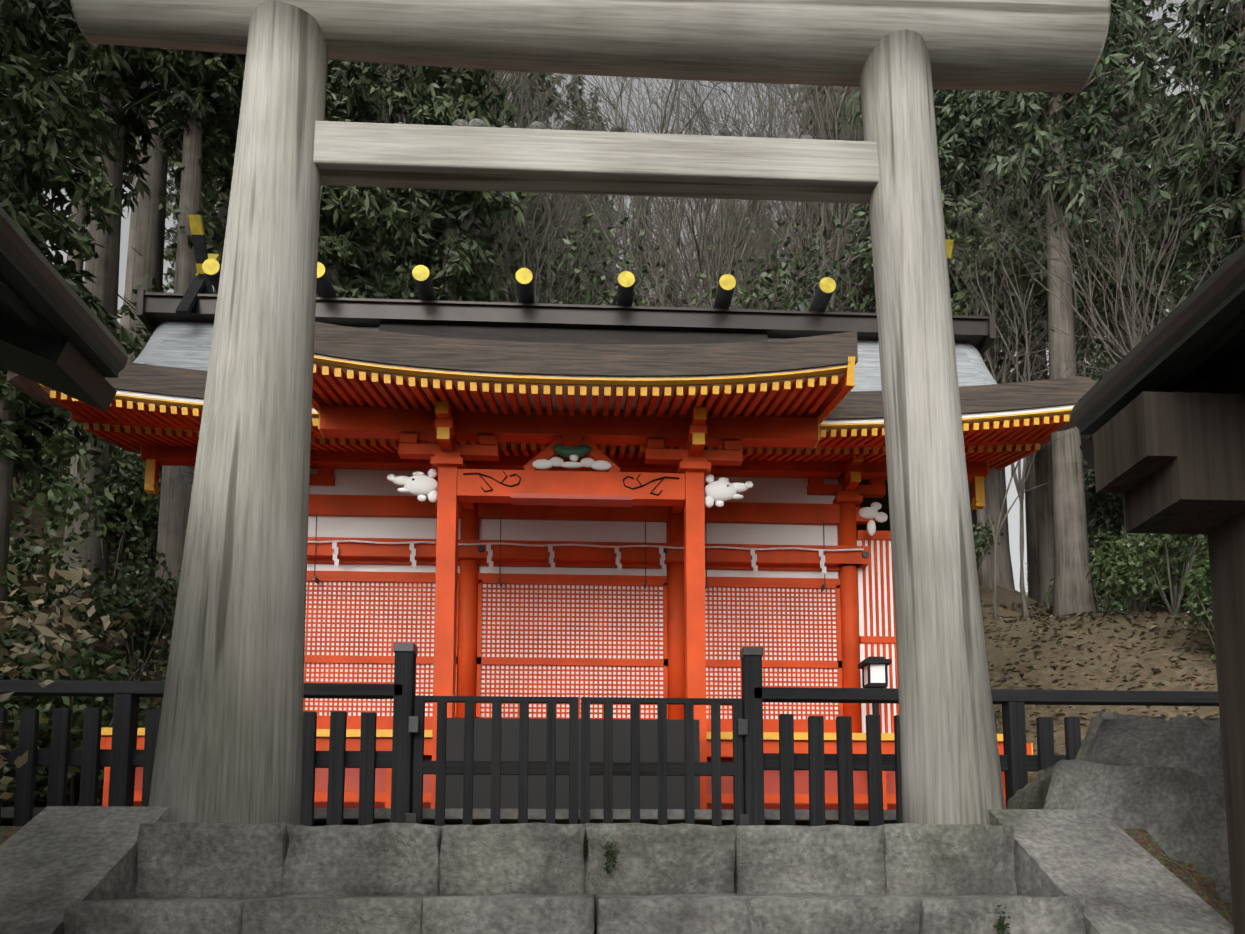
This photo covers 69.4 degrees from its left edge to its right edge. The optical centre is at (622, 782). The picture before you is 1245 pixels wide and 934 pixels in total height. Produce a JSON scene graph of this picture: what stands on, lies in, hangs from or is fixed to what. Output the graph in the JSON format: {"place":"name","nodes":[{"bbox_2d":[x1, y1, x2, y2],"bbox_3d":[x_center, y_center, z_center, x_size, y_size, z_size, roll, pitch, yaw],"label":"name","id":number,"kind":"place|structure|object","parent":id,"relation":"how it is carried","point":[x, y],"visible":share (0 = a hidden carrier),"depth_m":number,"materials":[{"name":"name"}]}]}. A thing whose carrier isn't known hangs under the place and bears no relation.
{"place":"outdoors","nodes":[
{"label":"outdoors","id":0,"kind":"place"},
{"bbox_2d":[0,328,1233,933],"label":"terrain","id":1,"kind":"structure","parent":0,"point":[1190,876],"depth_m":14.65,"materials":[{"name":"brown soil"}]},
{"bbox_2d":[0,532,37,677],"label":"bush","id":2,"kind":"object","parent":1,"relation":"on","point":[10,578],"visible":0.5,"depth_m":10.36,"materials":[{"name":"green plant"}]},
{"bbox_2d":[0,702,46,806],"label":"bush","id":3,"kind":"object","parent":1,"relation":"on","point":[10,788],"visible":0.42,"depth_m":10.64,"materials":[{"name":"green plant"}]},
{"bbox_2d":[0,205,127,411],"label":"roof","id":4,"kind":"object","parent":1,"relation":"on","point":[56,334],"visible":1,"depth_m":2.06,"materials":[{"name":"brown wood"}]},
{"bbox_2d":[24,549,105,611],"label":"bush","id":5,"kind":"object","parent":1,"relation":"on","point":[62,580],"visible":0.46,"depth_m":14.91,"materials":[{"name":"green plant"}]},
{"bbox_2d":[0,555,135,800],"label":"dry bush","id":6,"kind":"object","parent":1,"relation":"on","point":[42,629],"visible":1,"depth_m":4.47,"materials":[{"name":"brown plant"}]},
{"bbox_2d":[0,0,143,644],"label":"tree","id":7,"kind":"object","parent":1,"relation":"on","point":[36,102],"visible":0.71,"depth_m":12.73,"materials":[{"name":"green plant"}]},
{"bbox_2d":[0,608,143,778],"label":"bush","id":8,"kind":"object","parent":1,"relation":"on","point":[84,646],"visible":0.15,"depth_m":12.65,"materials":[{"name":"green plant"}]},
{"bbox_2d":[6,438,138,652],"bbox_3d":[-9.465,-3.136,13.954,3.854,3.150,5.602,4,-7,-35],"label":"bush","id":9,"kind":"object","parent":1,"relation":"on","point":[60,496],"visible":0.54,"depth_m":13.03,"materials":[{"name":"green plant"}]},
{"bbox_2d":[31,457,157,596],"bbox_3d":[-10.287,-4.654,17.593,2.828,2.938,2.419,-1,-6,14],"label":"bush","id":10,"kind":"object","parent":1,"relation":"on","point":[127,537],"visible":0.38,"depth_m":17.20,"materials":[{"name":"green plant"}]},
{"bbox_2d":[9,541,181,680],"bbox_3d":[-9.114,-2.892,15.639,4.425,2.596,3.044,0,-6,-2],"label":"bush","id":11,"kind":"object","parent":1,"relation":"on","point":[148,617],"visible":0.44,"depth_m":15.39,"materials":[{"name":"green plant"}]},
{"bbox_2d":[51,55,142,279],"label":"tree","id":12,"kind":"object","parent":1,"relation":"on","point":[79,216],"depth_m":34.61,"materials":[{"name":"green plant"}]},
{"bbox_2d":[42,429,161,527],"bbox_3d":[-10.001,-7.055,19.186,4.036,3.210,5.867,4,-7,-32],"label":"bush","id":13,"kind":"object","parent":1,"relation":"on","point":[136,458],"visible":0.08,"depth_m":19.39,"materials":[{"name":"green plant"}]},
{"bbox_2d":[48,450,161,573],"bbox_3d":[-9.823,-5.453,19.207,3.439,2.921,5.000,0,-6,1],"label":"bush","id":14,"kind":"object","parent":1,"relation":"on","point":[135,483],"visible":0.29,"depth_m":17.37,"materials":[{"name":"green plant"}]},
{"bbox_2d":[45,614,169,715],"bbox_3d":[-7.991,-1.479,14.459,3.293,2.330,2.184,3,-6,-26],"label":"dry bush","id":15,"kind":"object","parent":1,"relation":"on","point":[129,666],"visible":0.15,"depth_m":14.37,"materials":[{"name":"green plant"}]},
{"bbox_2d":[42,9,186,619],"bbox_3d":[-9.931,-15.446,18.163,4.467,25.307,4.700,-1,-6,14],"label":"tree","id":16,"kind":"object","parent":1,"relation":"on","point":[123,73],"visible":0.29,"depth_m":17.40,"materials":[{"name":"green plant"}]},
{"bbox_2d":[120,91,174,328],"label":"cedar","id":17,"kind":"object","parent":1,"relation":"on","point":[130,257],"depth_m":41.95,"materials":[{"name":"grey plant"}]},
{"bbox_2d":[133,615,171,672],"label":"bush","id":18,"kind":"object","parent":1,"relation":"on","point":[161,656],"visible":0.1,"depth_m":15.42,"materials":[{"name":"green plant"}]},
{"bbox_2d":[123,49,205,462],"bbox_3d":[-11.553,-20.616,23.216,4.914,27.936,5.170,1,-6,-5],"label":"trunk","id":19,"kind":"object","parent":1,"relation":"on","point":[149,247],"visible":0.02,"depth_m":22.14,"materials":[{"name":"grey plant"}]},
{"bbox_2d":[117,46,245,680],"bbox_3d":[-8.116,-11.867,17.027,3.636,20.807,3.200,0,-6,0],"label":"tree","id":20,"kind":"object","parent":1,"relation":"on","point":[201,91],"visible":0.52,"depth_m":16.73,"materials":[{"name":"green plant"}]},
{"bbox_2d":[163,185,209,289],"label":"cedar","id":21,"kind":"object","parent":1,"relation":"on","point":[172,275],"visible":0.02,"depth_m":63.92,"materials":[{"name":"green plant"}]},
{"bbox_2d":[165,148,219,249],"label":"cedar","id":22,"kind":"object","parent":1,"relation":"on","point":[210,207],"visible":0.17,"depth_m":44.93,"materials":[{"name":"grey plant"}]},
{"bbox_2d":[176,59,356,264],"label":"tree","id":23,"kind":"object","parent":1,"relation":"on","point":[225,175],"depth_m":20.87,"materials":[{"name":"green plant"}]},
{"bbox_2d":[117,153,461,362],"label":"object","id":24,"kind":"object","parent":1,"relation":"on","point":[125,309],"visible":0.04,"depth_m":18.95,"materials":[{"name":"plant"}]},
{"bbox_2d":[316,60,411,298],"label":"tree","id":25,"kind":"object","parent":1,"relation":"on","point":[356,91],"visible":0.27,"depth_m":18.32,"materials":[{"name":"green plant"}]},
{"bbox_2d":[202,63,567,299],"bbox_3d":[-6.431,-13.299,24.172,9.738,15.275,8.260,3,-6,-28],"label":"bare tree","id":26,"kind":"object","parent":1,"relation":"on","point":[474,229],"visible":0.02,"depth_m":24.27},
{"bbox_2d":[334,63,443,296],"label":"tree","id":27,"kind":"object","parent":1,"relation":"on","point":[396,114],"visible":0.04,"depth_m":26.32,"materials":[{"name":"green plant"}]},
{"bbox_2d":[350,65,444,299],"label":"tree","id":28,"kind":"object","parent":1,"relation":"on","point":[394,253],"depth_m":26.40,"materials":[{"name":"green plant"}]},
{"bbox_2d":[359,64,537,301],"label":"broadleaf tree","id":29,"kind":"object","parent":1,"relation":"on","point":[453,250],"visible":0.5,"depth_m":19.54,"materials":[{"name":"green plant"}]},
{"bbox_2d":[0,807,896,825],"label":"gravel","id":30,"kind":"structure","parent":1,"relation":"on","point":[510,816],"depth_m":5.57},
{"bbox_2d":[0,675,51,776],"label":"bush","id":31,"kind":"object","parent":30,"relation":"on","point":[14,715],"visible":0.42,"depth_m":9.64,"materials":[{"name":"green plant"}]},
{"bbox_2d":[5,645,144,805],"bbox_3d":[-7.264,-0.471,12.534,2.024,2.709,2.366,0,-6,4],"label":"bush","id":32,"kind":"object","parent":30,"relation":"on","point":[97,702],"visible":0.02,"depth_m":12.05,"materials":[{"name":"green plant"}]},
{"bbox_2d":[0,630,152,805],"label":"bush","id":33,"kind":"object","parent":30,"relation":"on","point":[44,730],"visible":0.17,"depth_m":11.51,"materials":[{"name":"green plant"}]},
{"bbox_2d":[335,63,615,299],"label":"bare tree","id":34,"kind":"object","parent":1,"relation":"on","point":[403,117],"visible":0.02,"depth_m":23.01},
{"bbox_2d":[352,71,625,303],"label":"bare tree","id":35,"kind":"object","parent":1,"relation":"on","point":[502,242],"visible":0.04,"depth_m":27.63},
{"bbox_2d":[357,74,627,303],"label":"bare tree","id":36,"kind":"object","parent":1,"relation":"on","point":[530,255],"visible":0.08,"depth_m":25.69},
{"bbox_2d":[335,65,651,300],"bbox_3d":[-4.429,-15.992,25.882,10.951,20.200,12.909,-2,-6,21],"label":"bare tree","id":37,"kind":"object","parent":1,"relation":"on","point":[517,108],"visible":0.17,"depth_m":27.55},
{"bbox_2d":[391,207,600,303],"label":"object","id":38,"kind":"object","parent":1,"relation":"on","point":[582,297],"depth_m":26.02,"materials":[{"name":"plant"}]},
{"bbox_2d":[408,67,666,300],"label":"bare tree","id":39,"kind":"object","parent":1,"relation":"on","point":[534,120],"visible":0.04,"depth_m":31.26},
{"bbox_2d":[466,193,614,303],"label":"bare tree","id":40,"kind":"object","parent":1,"relation":"on","point":[540,255],"visible":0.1,"depth_m":29.55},
{"bbox_2d":[488,71,594,303],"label":"bare tree","id":41,"kind":"object","parent":1,"relation":"on","point":[537,220],"visible":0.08,"depth_m":33.47,"materials":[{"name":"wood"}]},
{"bbox_2d":[438,70,656,295],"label":"bare tree","id":42,"kind":"object","parent":1,"relation":"on","point":[560,77],"visible":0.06,"depth_m":31.61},
{"bbox_2d":[7,215,1096,809],"bbox_3d":[-0.615,-3.414,11.374,11.690,8.401,6.384,0,-6,-3],"label":"shrine","id":43,"kind":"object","parent":1,"relation":"on","point":[525,495],"visible":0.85,"depth_m":10.67,"materials":[{"name":"vermilion painted wood"},{"name":"white plaster"},{"name":"cypress bark roofing"}]},
{"bbox_2d":[63,822,1085,933],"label":"stone stair","id":44,"kind":"object","parent":1,"relation":"on","point":[385,878],"visible":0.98,"depth_m":2.37,"materials":[{"name":"stone"}]},
{"bbox_2d":[602,837,1010,933],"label":"moss","id":45,"kind":"object","parent":44,"relation":"on","point":[610,856],"visible":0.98,"depth_m":2.39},
{"bbox_2d":[467,194,685,304],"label":"bare tree","id":46,"kind":"object","parent":1,"relation":"on","point":[602,246],"visible":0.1,"depth_m":32.92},
{"bbox_2d":[148,1,1005,824],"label":"torii pillars","id":47,"kind":"structure","parent":1,"relation":"on","point":[230,735],"depth_m":2.91,"materials":[{"name":"wood"}]},
{"bbox_2d":[70,0,1110,203],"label":"torii crossbeams","id":48,"kind":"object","parent":47,"relation":"on","point":[1026,45],"depth_m":3.12,"materials":[{"name":"wood"}]},
{"bbox_2d":[396,119,812,138],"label":"pebbles","id":49,"kind":"object","parent":48,"relation":"on","point":[481,123],"visible":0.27,"depth_m":3.10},
{"bbox_2d":[460,78,708,307],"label":"bare tree","id":50,"kind":"object","parent":1,"relation":"on","point":[537,263],"visible":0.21,"depth_m":23.04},
{"bbox_2d":[543,74,632,303],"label":"bare tree","id":51,"kind":"object","parent":1,"relation":"on","point":[579,80],"visible":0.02,"depth_m":47.59,"materials":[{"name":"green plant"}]},
{"bbox_2d":[498,73,685,304],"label":"bare tree","id":52,"kind":"object","parent":1,"relation":"on","point":[573,285],"visible":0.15,"depth_m":33.37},
{"bbox_2d":[554,85,634,305],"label":"bare tree","id":53,"kind":"object","parent":1,"relation":"on","point":[581,210],"visible":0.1,"depth_m":43.80,"materials":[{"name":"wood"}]},
{"bbox_2d":[0,643,1218,826],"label":"fence","id":54,"kind":"object","parent":1,"relation":"on","point":[123,757],"visible":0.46,"depth_m":5.42,"materials":[{"name":"black wood"}]},
{"bbox_2d":[499,73,723,304],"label":"bare tree","id":55,"kind":"object","parent":1,"relation":"on","point":[570,236],"visible":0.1,"depth_m":35.49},
{"bbox_2d":[0,806,1233,933],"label":"stair cheeks","id":56,"kind":"object","parent":1,"relation":"on","point":[53,859],"visible":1,"depth_m":2.32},
{"bbox_2d":[531,194,707,305],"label":"bare tree","id":57,"kind":"object","parent":1,"relation":"on","point":[592,234],"visible":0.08,"depth_m":34.29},
{"bbox_2d":[497,115,843,308],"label":"bare tree","id":58,"kind":"object","parent":1,"relation":"on","point":[675,273],"visible":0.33,"depth_m":25.02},
{"bbox_2d":[556,196,794,307],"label":"bare tree","id":59,"kind":"object","parent":1,"relation":"on","point":[670,247],"visible":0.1,"depth_m":32.50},
{"bbox_2d":[512,72,851,306],"bbox_3d":[1.295,-15.825,27.451,11.344,21.025,13.285,5,-8,-43],"label":"bare tree","id":60,"kind":"object","parent":1,"relation":"on","point":[665,104],"visible":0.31,"depth_m":27.75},
{"bbox_2d":[517,73,851,307],"bbox_3d":[1.288,-13.066,24.747,9.621,16.824,11.342,4,-7,-38],"label":"bare tree","id":61,"kind":"object","parent":1,"relation":"on","point":[699,257],"visible":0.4,"depth_m":23.98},
{"bbox_2d":[525,79,870,310],"bbox_3d":[3.342,-9.576,22.178,10.165,12.324,8.858,5,-8,-43],"label":"bare tree","id":62,"kind":"object","parent":1,"relation":"on","point":[661,301],"visible":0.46,"depth_m":21.50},
{"bbox_2d":[557,75,840,307],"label":"bare tree","id":63,"kind":"object","parent":1,"relation":"on","point":[702,92],"visible":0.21,"depth_m":32.86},
{"bbox_2d":[541,213,870,311],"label":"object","id":64,"kind":"object","parent":1,"relation":"on","point":[767,283],"visible":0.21,"depth_m":20.62,"materials":[{"name":"plant"}]},
{"bbox_2d":[571,81,869,308],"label":"bare tree","id":65,"kind":"object","parent":1,"relation":"on","point":[707,198],"visible":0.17,"depth_m":33.16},
{"bbox_2d":[608,197,851,310],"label":"bare tree","id":66,"kind":"object","parent":1,"relation":"on","point":[755,301],"visible":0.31,"depth_m":25.32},
{"bbox_2d":[644,202,815,309],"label":"bare tree","id":67,"kind":"object","parent":1,"relation":"on","point":[734,262],"visible":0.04,"depth_m":29.97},
{"bbox_2d":[637,203,833,309],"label":"bare tree","id":68,"kind":"object","parent":1,"relation":"on","point":[708,293],"visible":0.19,"depth_m":21.61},
{"bbox_2d":[627,79,861,270],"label":"bare tree","id":69,"kind":"object","parent":1,"relation":"on","point":[773,114],"visible":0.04,"depth_m":34.72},
{"bbox_2d":[661,80,869,311],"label":"bare tree","id":70,"kind":"object","parent":1,"relation":"on","point":[844,232],"visible":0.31,"depth_m":26.37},
{"bbox_2d":[706,84,873,312],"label":"bare tree","id":71,"kind":"object","parent":1,"relation":"on","point":[809,220],"visible":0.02,"depth_m":28.78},
{"bbox_2d":[710,204,874,311],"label":"bare tree","id":72,"kind":"object","parent":1,"relation":"on","point":[792,260],"visible":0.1,"depth_m":28.43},
{"bbox_2d":[650,124,960,311],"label":"bare tree","id":73,"kind":"object","parent":1,"relation":"on","point":[820,234],"visible":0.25,"depth_m":24.51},
{"bbox_2d":[680,82,955,312],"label":"bare tree","id":74,"kind":"object","parent":1,"relation":"on","point":[852,122],"visible":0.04,"depth_m":29.81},
{"bbox_2d":[667,79,970,311],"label":"bare tree","id":75,"kind":"object","parent":1,"relation":"on","point":[833,111],"visible":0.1,"depth_m":26.00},
{"bbox_2d":[773,85,867,311],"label":"bare tree","id":76,"kind":"object","parent":1,"relation":"on","point":[839,130],"visible":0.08,"depth_m":34.28,"materials":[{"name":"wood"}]},
{"bbox_2d":[836,87,875,312],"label":"bare tree","id":77,"kind":"object","parent":1,"relation":"on","point":[869,310],"depth_m":35.10,"materials":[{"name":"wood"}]},
{"bbox_2d":[836,89,1015,305],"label":"tree","id":78,"kind":"object","parent":1,"relation":"on","point":[945,108],"visible":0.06,"depth_m":22.93,"materials":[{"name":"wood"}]},
{"bbox_2d":[972,519,1002,577],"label":"bush","id":79,"kind":"object","parent":1,"relation":"on","point":[979,535],"visible":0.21,"depth_m":19.54,"materials":[{"name":"green plant"}]},
{"bbox_2d":[941,90,1048,591],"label":"tree","id":80,"kind":"object","parent":1,"relation":"on","point":[995,485],"visible":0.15,"depth_m":23.35,"materials":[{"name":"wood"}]},
{"bbox_2d":[853,122,1167,616],"bbox_3d":[8.486,-8.201,19.263,6.557,10.110,5.600,1,-6,-10],"label":"bare tree","id":81,"kind":"object","parent":1,"relation":"on","point":[1023,307],"visible":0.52,"depth_m":18.86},
{"bbox_2d":[845,159,1200,588],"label":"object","id":82,"kind":"object","parent":1,"relation":"on","point":[986,578],"visible":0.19,"depth_m":20.53,"materials":[{"name":"plant"}]},
{"bbox_2d":[1009,123,1044,601],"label":"cedar","id":83,"kind":"object","parent":1,"relation":"on","point":[1031,542],"depth_m":34.64,"materials":[{"name":"grey plant"}]},
{"bbox_2d":[975,92,1094,606],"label":"tree","id":84,"kind":"object","parent":1,"relation":"on","point":[1044,501],"visible":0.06,"depth_m":24.71,"materials":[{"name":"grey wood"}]},
{"bbox_2d":[973,308,1125,618],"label":"bare tree","id":85,"kind":"object","parent":1,"relation":"on","point":[996,537],"visible":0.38,"depth_m":18.17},
{"bbox_2d":[939,0,1167,616],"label":"tree","id":86,"kind":"object","parent":1,"relation":"on","point":[1072,594],"visible":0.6,"depth_m":17.64,"materials":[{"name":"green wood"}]},
{"bbox_2d":[1043,548,1125,612],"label":"bush","id":87,"kind":"object","parent":1,"relation":"on","point":[1105,607],"visible":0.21,"depth_m":17.40,"materials":[{"name":"green plant"}]},
{"bbox_2d":[945,0,1244,611],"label":"bare tree","id":88,"kind":"object","parent":1,"relation":"on","point":[1089,296],"visible":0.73,"depth_m":16.19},
{"bbox_2d":[1073,234,1123,605],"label":"tree","id":89,"kind":"object","parent":1,"relation":"on","point":[1094,521],"visible":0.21,"depth_m":35.43,"materials":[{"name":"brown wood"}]},
{"bbox_2d":[981,601,1218,775],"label":"leaf litter","id":90,"kind":"object","parent":1,"relation":"on","point":[1159,671],"visible":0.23,"depth_m":15.11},
{"bbox_2d":[1007,711,1231,903],"bbox_3d":[2.092,0.532,2.930,1.619,1.619,1.214,14,-10,16],"label":"rock","id":91,"kind":"object","parent":1,"relation":"on","point":[1160,781],"visible":0.52,"depth_m":2.76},
{"bbox_2d":[1046,526,1195,610],"bbox_3d":[10.279,-4.268,17.052,2.898,2.330,4.214,2,-6,-15],"label":"bush","id":92,"kind":"object","parent":1,"relation":"on","point":[1133,605],"visible":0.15,"depth_m":17.58,"materials":[{"name":"green plant"}]},
{"bbox_2d":[1042,0,1208,605],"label":"tree","id":93,"kind":"object","parent":1,"relation":"on","point":[1084,345],"visible":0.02,"depth_m":24.70,"materials":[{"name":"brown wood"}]},
{"bbox_2d":[1089,319,1163,550],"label":"cedar","id":94,"kind":"object","parent":1,"relation":"on","point":[1107,365],"visible":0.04,"depth_m":36.28,"materials":[{"name":"green plant"}]},
{"bbox_2d":[1015,197,1244,481],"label":"bare tree","id":95,"kind":"object","parent":1,"relation":"on","point":[1131,259],"visible":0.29,"depth_m":13.52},
{"bbox_2d":[1040,0,1234,611],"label":"tree","id":96,"kind":"object","parent":1,"relation":"on","point":[1120,111],"visible":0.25,"depth_m":20.68,"materials":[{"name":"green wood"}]},
{"bbox_2d":[1056,227,1223,481],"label":"bare tree","id":97,"kind":"object","parent":1,"relation":"on","point":[1136,323],"visible":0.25,"depth_m":12.70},
{"bbox_2d":[1085,533,1204,614],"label":"bush","id":98,"kind":"object","parent":1,"relation":"on","point":[1133,564],"visible":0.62,"depth_m":15.65,"materials":[{"name":"green plant"}]},
{"bbox_2d":[1092,544,1210,612],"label":"bush","id":99,"kind":"object","parent":1,"relation":"on","point":[1154,593],"visible":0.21,"depth_m":18.66,"materials":[{"name":"green plant"}]},
{"bbox_2d":[1071,243,1244,933],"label":"roofed building","id":100,"kind":"structure","parent":1,"relation":"on","point":[1158,413],"depth_m":2.07,"materials":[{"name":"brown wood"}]},
{"bbox_2d":[1088,0,1244,269],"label":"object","id":101,"kind":"object","parent":1,"relation":"on","point":[1214,179],"visible":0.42,"depth_m":15.29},
{"bbox_2d":[1147,534,1210,611],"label":"bush","id":102,"kind":"object","parent":1,"relation":"on","point":[1200,546],"visible":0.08,"depth_m":16.54,"materials":[{"name":"green plant"}]},
{"bbox_2d":[1118,0,1244,313],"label":"tree","id":103,"kind":"object","parent":1,"relation":"on","point":[1232,171],"visible":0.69,"depth_m":15.69,"materials":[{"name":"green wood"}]},
{"bbox_2d":[1174,579,1214,650],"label":"bush","id":104,"kind":"object","parent":1,"relation":"on","point":[1205,613],"visible":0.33,"depth_m":13.79,"materials":[{"name":"green plant"}]},
{"bbox_2d":[1179,546,1211,624],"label":"bush","id":105,"kind":"object","parent":1,"relation":"on","point":[1201,571],"visible":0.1,"depth_m":14.08,"materials":[{"name":"green plant"}]},
{"bbox_2d":[41,0,1229,610],"label":"sky","id":106,"kind":"structure","parent":0,"point":[1014,514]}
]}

